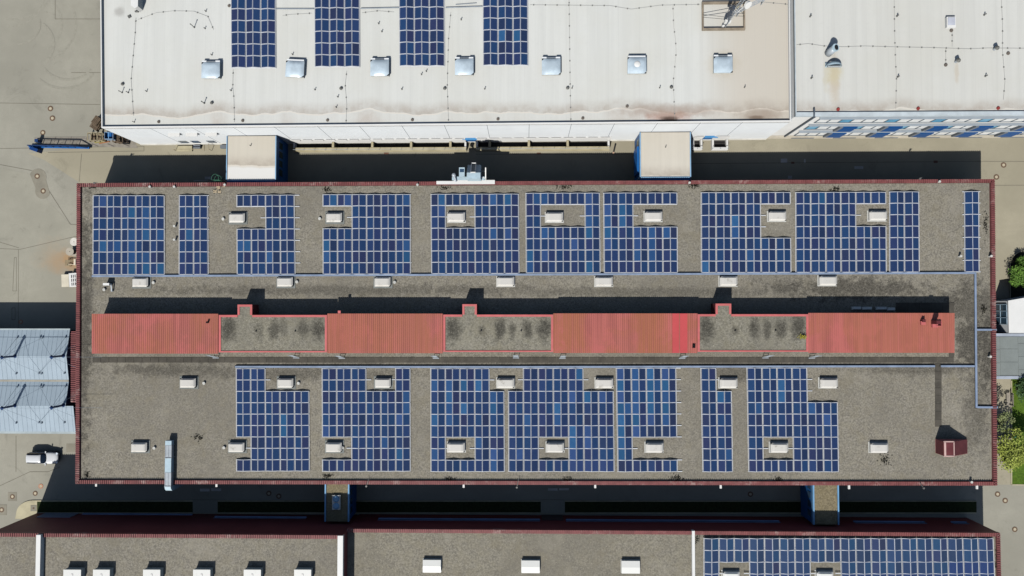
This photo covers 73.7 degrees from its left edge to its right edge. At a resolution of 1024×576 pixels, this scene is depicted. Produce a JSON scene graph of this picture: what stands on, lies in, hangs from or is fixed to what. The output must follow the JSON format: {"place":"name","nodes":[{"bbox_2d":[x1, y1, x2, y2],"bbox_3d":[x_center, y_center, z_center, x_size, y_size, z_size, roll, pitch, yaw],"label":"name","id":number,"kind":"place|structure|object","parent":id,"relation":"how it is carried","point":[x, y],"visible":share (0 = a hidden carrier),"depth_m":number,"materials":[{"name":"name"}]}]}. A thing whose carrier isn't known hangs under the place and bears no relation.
{"place":"outdoors","nodes":[
{"label":"outdoors","id":0,"kind":"place"},
{"bbox_2d":[0,169,75,514],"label":"asphalt patch","id":1,"kind":"object","parent":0,"point":[40,183],"visible":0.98,"depth_m":106.25,"materials":[{"name":"grey asphalt"}]},
{"bbox_2d":[0,168,76,329],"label":"pavement","id":2,"kind":"structure","parent":0,"point":[29,218],"depth_m":105.97,"materials":[{"name":"concrete"}]},
{"bbox_2d":[61,274,68,286],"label":"panel stack","id":3,"kind":"object","parent":2,"relation":"on","point":[65,280],"visible":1,"depth_m":105.16,"materials":[{"name":"brown wood"}]},
{"bbox_2d":[66,248,76,255],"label":"cable drum","id":4,"kind":"object","parent":2,"relation":"on","point":[71,251],"visible":0.92,"depth_m":104.82,"materials":[{"name":"brown wood"}]},
{"bbox_2d":[69,273,75,286],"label":"panel stack","id":5,"kind":"object","parent":2,"relation":"on","point":[72,279],"visible":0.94,"depth_m":104.88,"materials":[{"name":"metal"}]},
{"bbox_2d":[70,238,76,245],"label":"cable drum","id":6,"kind":"object","parent":2,"relation":"on","point":[73,241],"visible":0.62,"depth_m":104.85,"materials":[{"name":"white wood"}]},
{"bbox_2d":[324,484,356,521],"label":"link bridge","id":7,"kind":"structure","parent":0,"point":[340,502],"depth_m":99.33,"materials":[{"name":"blue glass"}]},
{"bbox_2d":[193,500,564,512],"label":"pavement","id":8,"kind":"structure","parent":0,"point":[211,506],"depth_m":104.19,"materials":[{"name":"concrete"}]},
{"bbox_2d":[15,500,976,518],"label":"pavement","id":9,"kind":"structure","parent":0,"point":[23,511],"depth_m":103.53,"materials":[{"name":"stone"}]},
{"bbox_2d":[37,502,976,511],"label":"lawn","id":10,"kind":"structure","parent":0,"point":[507,506],"depth_m":103.40,"materials":[{"name":"green plant"}]},
{"bbox_2d":[0,0,1023,575],"bbox_3d":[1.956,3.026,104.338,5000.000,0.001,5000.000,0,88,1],"label":"ground","id":11,"kind":"structure","parent":0,"point":[28,98],"depth_m":104.96,"materials":[{"name":"grey asphalt"}]},
{"bbox_2d":[0,328,75,433],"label":"ribbed roof hall","id":12,"kind":"structure","parent":11,"relation":"on","point":[35,381],"depth_m":100.86,"materials":[{"name":"metal"}]},
{"bbox_2d":[26,451,59,464],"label":"parked car","id":13,"kind":"object","parent":11,"relation":"on","point":[45,457],"visible":1,"depth_m":103.95,"materials":[{"name":"silver metal"}]},
{"bbox_2d":[7,0,93,88],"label":"tyre marks","id":14,"kind":"object","parent":11,"relation":"on","point":[42,7],"visible":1,"depth_m":106.92,"materials":[{"name":"rubber"}]},
{"bbox_2d":[27,145,89,153],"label":"sliding gate","id":15,"kind":"structure","parent":11,"relation":"on","point":[33,147],"depth_m":105.64,"materials":[{"name":"blue metal"}]},
{"bbox_2d":[89,123,100,131],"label":"pallet stack","id":16,"kind":"object","parent":11,"relation":"on","point":[94,127],"visible":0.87,"depth_m":105.68,"materials":[{"name":"wood"}]},
{"bbox_2d":[91,116,100,126],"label":"pallet stack","id":17,"kind":"object","parent":11,"relation":"on","point":[96,120],"visible":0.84,"depth_m":105.12,"materials":[{"name":"wood"}]},
{"bbox_2d":[0,513,357,575],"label":"hall","id":18,"kind":"structure","parent":11,"relation":"on","point":[114,544],"depth_m":95.16,"materials":[{"name":"metal"}]},
{"bbox_2d":[37,513,78,517],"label":"roller door","id":19,"kind":"structure","parent":18,"relation":"in","point":[57,515],"depth_m":103.28,"materials":[{"name":"grey metal"}]},
{"bbox_2d":[81,513,192,514],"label":"window","id":20,"kind":"structure","parent":18,"relation":"in","point":[83,513],"depth_m":103.93,"materials":[{"name":"black glass"}]},
{"bbox_2d":[214,516,306,518],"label":"window","id":21,"kind":"structure","parent":18,"relation":"in","point":[254,517],"depth_m":102.35,"materials":[{"name":"black glass"}]},
{"bbox_2d":[100,0,790,144],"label":"white hall","id":22,"kind":"structure","parent":11,"relation":"on","point":[612,70],"depth_m":96.06,"materials":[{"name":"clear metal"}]},
{"bbox_2d":[168,133,181,136],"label":"window","id":23,"kind":"structure","parent":22,"relation":"in","point":[169,134],"depth_m":99.34,"materials":[{"name":"white glass"}]},
{"bbox_2d":[186,133,199,136],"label":"window","id":24,"kind":"structure","parent":22,"relation":"in","point":[187,134],"depth_m":99.27,"materials":[{"name":"white glass"}]},
{"bbox_2d":[205,133,218,135],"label":"window","id":25,"kind":"structure","parent":22,"relation":"in","point":[206,134],"depth_m":99.22,"materials":[{"name":"white glass"}]},
{"bbox_2d":[231,0,275,67],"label":"solar array","id":26,"kind":"object","parent":22,"relation":"on","point":[253,32],"visible":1,"depth_m":96.45,"materials":[{"name":"glass"}]},
{"bbox_2d":[314,0,359,66],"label":"solar array","id":27,"kind":"object","parent":22,"relation":"on","point":[345,24],"visible":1,"depth_m":96.23,"materials":[{"name":"glass"}]},
{"bbox_2d":[399,0,444,66],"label":"solar array","id":28,"kind":"object","parent":22,"relation":"on","point":[430,47],"visible":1,"depth_m":96.01,"materials":[{"name":"glass"}]},
{"bbox_2d":[482,0,527,65],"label":"solar array","id":29,"kind":"object","parent":22,"relation":"on","point":[505,42],"visible":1,"depth_m":95.78,"materials":[{"name":"glass"}]},
{"bbox_2d":[702,0,764,30],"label":"radio mast","id":30,"kind":"object","parent":22,"relation":"on","point":[747,4],"visible":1,"depth_m":95.03,"materials":[{"name":"metal"}]},
{"bbox_2d":[71,174,997,488],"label":"factory building","id":31,"kind":"structure","parent":11,"relation":"on","point":[155,362],"depth_m":98.29,"materials":[{"name":"metal"}]},
{"bbox_2d":[103,282,113,291],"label":"air conditioner","id":32,"kind":"object","parent":31,"relation":"on","point":[108,284],"visible":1,"depth_m":99.52,"materials":[{"name":"metal"}]},
{"bbox_2d":[93,195,164,274],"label":"solar array","id":33,"kind":"object","parent":31,"relation":"on","point":[115,225],"visible":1,"depth_m":99.96,"materials":[{"name":"glass"}]},
{"bbox_2d":[164,440,184,490],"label":"air duct","id":34,"kind":"object","parent":31,"relation":"on","point":[169,463],"visible":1,"depth_m":98.22,"materials":[{"name":"metal"}]},
{"bbox_2d":[179,195,209,274],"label":"solar array","id":35,"kind":"object","parent":31,"relation":"on","point":[193,229],"visible":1,"depth_m":99.77,"materials":[{"name":"glass"}]},
{"bbox_2d":[236,195,299,274],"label":"solar array","id":36,"kind":"object","parent":31,"relation":"on","point":[280,256],"visible":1,"depth_m":99.56,"materials":[{"name":"glass"}]},
{"bbox_2d":[236,368,309,471],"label":"solar array","id":37,"kind":"object","parent":31,"relation":"on","point":[265,408],"visible":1,"depth_m":98.75,"materials":[{"name":"glass"}]},
{"bbox_2d":[322,368,410,471],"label":"solar array","id":38,"kind":"object","parent":31,"relation":"on","point":[394,425],"visible":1,"depth_m":98.51,"materials":[{"name":"glass"}]},
{"bbox_2d":[322,194,410,273],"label":"solar array","id":39,"kind":"object","parent":31,"relation":"on","point":[337,251],"visible":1,"depth_m":99.29,"materials":[{"name":"glass"}]},
{"bbox_2d":[430,368,504,471],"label":"solar array","id":40,"kind":"object","parent":31,"relation":"on","point":[489,421],"visible":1,"depth_m":98.26,"materials":[{"name":"glass"}]},
{"bbox_2d":[452,163,485,181],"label":"ventilation plant","id":41,"kind":"object","parent":31,"relation":"attached to","point":[473,171],"visible":0.95,"depth_m":98.16,"materials":[{"name":"metal"}]},
{"bbox_2d":[431,194,518,273],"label":"solar array","id":42,"kind":"object","parent":31,"relation":"on","point":[489,227],"visible":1,"depth_m":98.99,"materials":[{"name":"glass"}]},
{"bbox_2d":[91,272,974,276],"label":"cable tray","id":43,"kind":"object","parent":31,"relation":"on","point":[533,274],"visible":1,"depth_m":98.72,"materials":[{"name":"metal"}]},
{"bbox_2d":[508,368,614,471],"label":"solar array","id":44,"kind":"object","parent":31,"relation":"on","point":[577,410],"visible":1,"depth_m":98.00,"materials":[{"name":"glass"}]},
{"bbox_2d":[525,193,600,272],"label":"solar array","id":45,"kind":"object","parent":31,"relation":"on","point":[564,247],"visible":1,"depth_m":98.75,"materials":[{"name":"glass"}]},
{"bbox_2d":[235,365,974,367],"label":"cable tray","id":46,"kind":"object","parent":31,"relation":"on","point":[600,366],"visible":1,"depth_m":98.13,"materials":[{"name":"metal"}]},
{"bbox_2d":[603,193,677,272],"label":"solar array","id":47,"kind":"object","parent":31,"relation":"on","point":[625,253],"visible":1,"depth_m":98.55,"materials":[{"name":"glass"}]},
{"bbox_2d":[616,368,681,471],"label":"solar array","id":48,"kind":"object","parent":31,"relation":"on","point":[634,394],"visible":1,"depth_m":97.80,"materials":[{"name":"glass"}]},
{"bbox_2d":[700,368,732,471],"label":"solar array","id":49,"kind":"object","parent":31,"relation":"on","point":[719,459],"visible":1,"depth_m":97.56,"materials":[{"name":"glass"}]},
{"bbox_2d":[700,192,790,272],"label":"solar array","id":50,"kind":"object","parent":31,"relation":"on","point":[738,238],"visible":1,"depth_m":98.28,"materials":[{"name":"glass"}]},
{"bbox_2d":[746,367,838,471],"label":"solar array","id":51,"kind":"object","parent":31,"relation":"on","point":[779,408],"visible":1,"depth_m":97.38,"materials":[{"name":"glass"}]},
{"bbox_2d":[795,192,886,272],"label":"solar array","id":52,"kind":"object","parent":31,"relation":"on","point":[820,222],"visible":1,"depth_m":98.03,"materials":[{"name":"glass"}]},
{"bbox_2d":[889,192,919,271],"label":"solar array","id":53,"kind":"object","parent":31,"relation":"on","point":[906,246],"visible":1,"depth_m":97.86,"materials":[{"name":"glass"}]},
{"bbox_2d":[962,191,980,271],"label":"solar array","id":54,"kind":"object","parent":31,"relation":"on","point":[971,237],"visible":1,"depth_m":97.69,"materials":[{"name":"glass"}]},
{"bbox_2d":[974,272,997,408],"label":"cable tray","id":55,"kind":"object","parent":31,"relation":"on","point":[975,330],"visible":1,"depth_m":97.25,"materials":[{"name":"metal"}]},
{"bbox_2d":[347,514,1000,575],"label":"hall","id":56,"kind":"structure","parent":11,"relation":"on","point":[474,545],"depth_m":96.58,"materials":[{"name":"metal"}]},
{"bbox_2d":[378,518,539,520],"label":"window","id":57,"kind":"structure","parent":56,"relation":"in","point":[392,519],"depth_m":101.01,"materials":[{"name":"black glass"}]},
{"bbox_2d":[541,515,563,520],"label":"gate door","id":58,"kind":"structure","parent":56,"relation":"in","point":[544,517],"depth_m":101.95,"materials":[{"name":"grey metal"}]},
{"bbox_2d":[566,519,780,522],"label":"window","id":59,"kind":"structure","parent":56,"relation":"in","point":[567,520],"depth_m":100.42,"materials":[{"name":"black glass"}]},
{"bbox_2d":[703,538,994,575],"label":"solar array","id":60,"kind":"object","parent":56,"relation":"on","point":[764,563],"visible":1,"depth_m":95.19,"materials":[{"name":"glass"}]},
{"bbox_2d":[853,520,926,523],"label":"window","id":61,"kind":"structure","parent":56,"relation":"in","point":[855,521],"depth_m":99.66,"materials":[{"name":"black glass"}]},
{"bbox_2d":[950,521,968,523],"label":"window","id":62,"kind":"structure","parent":56,"relation":"in","point":[954,522],"depth_m":99.66,"materials":[{"name":"blue glass"}]},
{"bbox_2d":[767,0,1023,138],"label":"office building","id":63,"kind":"structure","parent":11,"relation":"on","point":[899,73],"depth_m":93.20,"materials":[{"name":"stone"}]},
{"bbox_2d":[803,126,816,129],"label":"window","id":64,"kind":"structure","parent":63,"relation":"in","point":[807,128],"depth_m":99.30,"materials":[{"name":"blue glass"}]},
{"bbox_2d":[814,119,828,122],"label":"window","id":65,"kind":"structure","parent":63,"relation":"in","point":[818,121],"depth_m":95.56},
{"bbox_2d":[825,44,838,56],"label":"steel flue","id":66,"kind":"object","parent":63,"relation":"on","point":[832,50],"visible":1,"depth_m":92.09,"materials":[{"name":"metal"}]},
{"bbox_2d":[825,61,841,67],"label":"vent hood","id":67,"kind":"object","parent":63,"relation":"on","point":[831,64],"visible":1,"depth_m":92.86,"materials":[{"name":"metal"}]},
{"bbox_2d":[859,126,874,129],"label":"window","id":68,"kind":"structure","parent":63,"relation":"in","point":[864,127],"depth_m":98.74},
{"bbox_2d":[871,119,887,122],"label":"window","id":69,"kind":"structure","parent":63,"relation":"in","point":[879,120],"depth_m":95.35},
{"bbox_2d":[883,119,899,122],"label":"window","id":70,"kind":"structure","parent":63,"relation":"in","point":[889,120],"depth_m":95.05,"materials":[{"name":"blue glass"}]},
{"bbox_2d":[894,119,910,122],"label":"window","id":71,"kind":"structure","parent":63,"relation":"in","point":[901,120],"depth_m":95.35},
{"bbox_2d":[906,119,922,122],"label":"window","id":72,"kind":"structure","parent":63,"relation":"in","point":[912,120],"depth_m":95.05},
{"bbox_2d":[917,119,933,122],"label":"window","id":73,"kind":"structure","parent":63,"relation":"in","point":[924,120],"depth_m":95.33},
{"bbox_2d":[929,119,945,122],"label":"window","id":74,"kind":"structure","parent":63,"relation":"in","point":[935,120],"depth_m":95.05,"materials":[{"name":"blue glass"}]},
{"bbox_2d":[940,119,956,122],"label":"window","id":75,"kind":"structure","parent":63,"relation":"in","point":[947,120],"depth_m":95.05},
{"bbox_2d":[996,333,1023,378],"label":"flat roof link","id":76,"kind":"object","parent":11,"relation":"on","point":[1010,355],"visible":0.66,"depth_m":99.91,"materials":[{"name":"grey concrete"}]},
{"bbox_2d":[28,128,1023,231],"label":"road","id":77,"kind":"structure","parent":0,"point":[895,158],"depth_m":104.73,"materials":[{"name":"grey asphalt"}]},
{"bbox_2d":[34,137,137,147],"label":"gravel strip","id":78,"kind":"object","parent":77,"relation":"on","point":[131,144],"visible":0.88,"depth_m":106.36,"materials":[{"name":"grey gravel"}]},
{"bbox_2d":[39,137,128,145],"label":"gate track","id":79,"kind":"structure","parent":78,"relation":"on","point":[69,140],"depth_m":106.41,"materials":[{"name":"metal"}]},
{"bbox_2d":[87,132,95,141],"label":"steel stillage","id":80,"kind":"object","parent":78,"relation":"on","point":[92,136],"visible":1,"depth_m":106.09,"materials":[{"name":"brown metal"}]},
{"bbox_2d":[97,132,106,141],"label":"steel stillage","id":81,"kind":"object","parent":78,"relation":"on","point":[102,139],"visible":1,"depth_m":105.87,"materials":[{"name":"brown metal"}]},
{"bbox_2d":[104,132,116,139],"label":"blue bin","id":82,"kind":"object","parent":78,"relation":"on","point":[107,135],"visible":0.86,"depth_m":105.64,"materials":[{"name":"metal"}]},
{"bbox_2d":[112,134,120,142],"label":"steel stillage","id":83,"kind":"object","parent":78,"relation":"on","point":[115,141],"visible":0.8,"depth_m":105.35,"materials":[{"name":"black metal"}]},
{"bbox_2d":[117,135,124,143],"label":"steel stillage","id":84,"kind":"object","parent":78,"relation":"on","point":[119,142],"visible":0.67,"depth_m":105.97,"materials":[{"name":"metal"}]},
{"bbox_2d":[173,145,211,151],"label":"entrance step","id":85,"kind":"object","parent":77,"relation":"on","point":[182,148],"visible":1,"depth_m":105.79,"materials":[{"name":"concrete"}]},
{"bbox_2d":[226,136,287,182],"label":"loading annex","id":86,"kind":"object","parent":77,"relation":"on","point":[256,158],"visible":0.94,"depth_m":100.65,"materials":[{"name":"white metal"}]},
{"bbox_2d":[292,141,466,151],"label":"light well","id":87,"kind":"object","parent":77,"relation":"on","point":[450,146],"visible":1,"depth_m":105.06,"materials":[{"name":"concrete"}]},
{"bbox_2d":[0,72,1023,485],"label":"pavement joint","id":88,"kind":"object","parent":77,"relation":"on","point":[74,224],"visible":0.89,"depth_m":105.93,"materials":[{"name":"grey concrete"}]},
{"bbox_2d":[476,140,609,151],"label":"light well","id":89,"kind":"object","parent":77,"relation":"on","point":[490,146],"visible":1,"depth_m":104.43,"materials":[{"name":"concrete"}]},
{"bbox_2d":[634,132,690,180],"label":"loading annex","id":90,"kind":"object","parent":77,"relation":"on","point":[662,156],"visible":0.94,"depth_m":99.51,"materials":[{"name":"white metal"}]},
{"bbox_2d":[634,146,638,176],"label":"roller door","id":91,"kind":"structure","parent":90,"relation":"in","point":[636,152],"depth_m":101.25,"materials":[{"name":"blue metal"}]},
{"bbox_2d":[691,139,702,150],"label":"light well","id":92,"kind":"object","parent":77,"relation":"on","point":[696,145],"visible":1,"depth_m":103.88,"materials":[{"name":"concrete"}]},
{"bbox_2d":[711,139,728,150],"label":"light well","id":93,"kind":"object","parent":77,"relation":"on","point":[719,145],"visible":1,"depth_m":104.19,"materials":[{"name":"concrete"}]},
{"bbox_2d":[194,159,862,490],"bbox_3d":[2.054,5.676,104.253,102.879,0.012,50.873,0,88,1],"label":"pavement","id":94,"kind":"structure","parent":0,"point":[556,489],"depth_m":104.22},
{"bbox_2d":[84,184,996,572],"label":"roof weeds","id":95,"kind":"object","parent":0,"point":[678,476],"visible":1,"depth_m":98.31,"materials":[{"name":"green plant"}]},
{"bbox_2d":[800,485,838,524],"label":"link bridge","id":96,"kind":"structure","parent":0,"point":[819,504],"depth_m":98.04,"materials":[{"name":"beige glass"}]},
{"bbox_2d":[995,232,1023,484],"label":"pavement","id":97,"kind":"structure","parent":0,"point":[1008,245],"depth_m":103.08,"materials":[{"name":"concrete"}]},
{"bbox_2d":[997,410,1015,437],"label":"garden tree","id":98,"kind":"object","parent":97,"relation":"on","point":[1004,416],"visible":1,"depth_m":99.07,"materials":[{"name":"green plant"}]},
{"bbox_2d":[1005,393,1013,406],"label":"park bench","id":99,"kind":"object","parent":97,"relation":"on","point":[1008,400],"visible":1,"depth_m":102.11,"materials":[{"name":"white wood"}]},
{"bbox_2d":[996,296,1023,332],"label":"white annex","id":100,"kind":"object","parent":97,"relation":"on","point":[1009,315],"visible":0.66,"depth_m":99.62,"materials":[{"name":"white paint"}]},
{"bbox_2d":[996,304,1006,324],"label":"window","id":101,"kind":"structure","parent":100,"relation":"in","point":[1001,309],"depth_m":101.06,"materials":[{"name":"blue glass"}]},
{"bbox_2d":[997,427,1023,472],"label":"garden tree","id":102,"kind":"object","parent":97,"relation":"on","point":[1011,453],"visible":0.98,"depth_m":98.22,"materials":[{"name":"green plant"}]},
{"bbox_2d":[1009,251,1023,484],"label":"kerb","id":103,"kind":"structure","parent":97,"relation":"on","point":[1011,381],"depth_m":102.92,"materials":[{"name":"concrete"}]},
{"bbox_2d":[1011,251,1023,297],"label":"planting bed","id":104,"kind":"object","parent":97,"relation":"on","point":[1017,291],"visible":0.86,"depth_m":102.98,"materials":[{"name":"green plant"}]},
{"bbox_2d":[1008,264,1023,287],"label":"shrub","id":105,"kind":"object","parent":104,"relation":"on","point":[1017,278],"visible":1,"depth_m":101.32,"materials":[{"name":"green plant"}]},
{"bbox_2d":[1015,255,1023,266],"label":"shrub","id":106,"kind":"object","parent":104,"relation":"on","point":[1020,260],"visible":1,"depth_m":101.74,"materials":[{"name":"green plant"}]},
{"bbox_2d":[1011,379,1023,483],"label":"lawn","id":107,"kind":"structure","parent":0,"point":[1018,423],"depth_m":102.39,"materials":[{"name":"green plant"}]},
{"bbox_2d":[1014,376,1023,402],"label":"garden tree","id":108,"kind":"object","parent":107,"relation":"on","point":[1020,388],"visible":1,"depth_m":99.45,"materials":[{"name":"green plant"}]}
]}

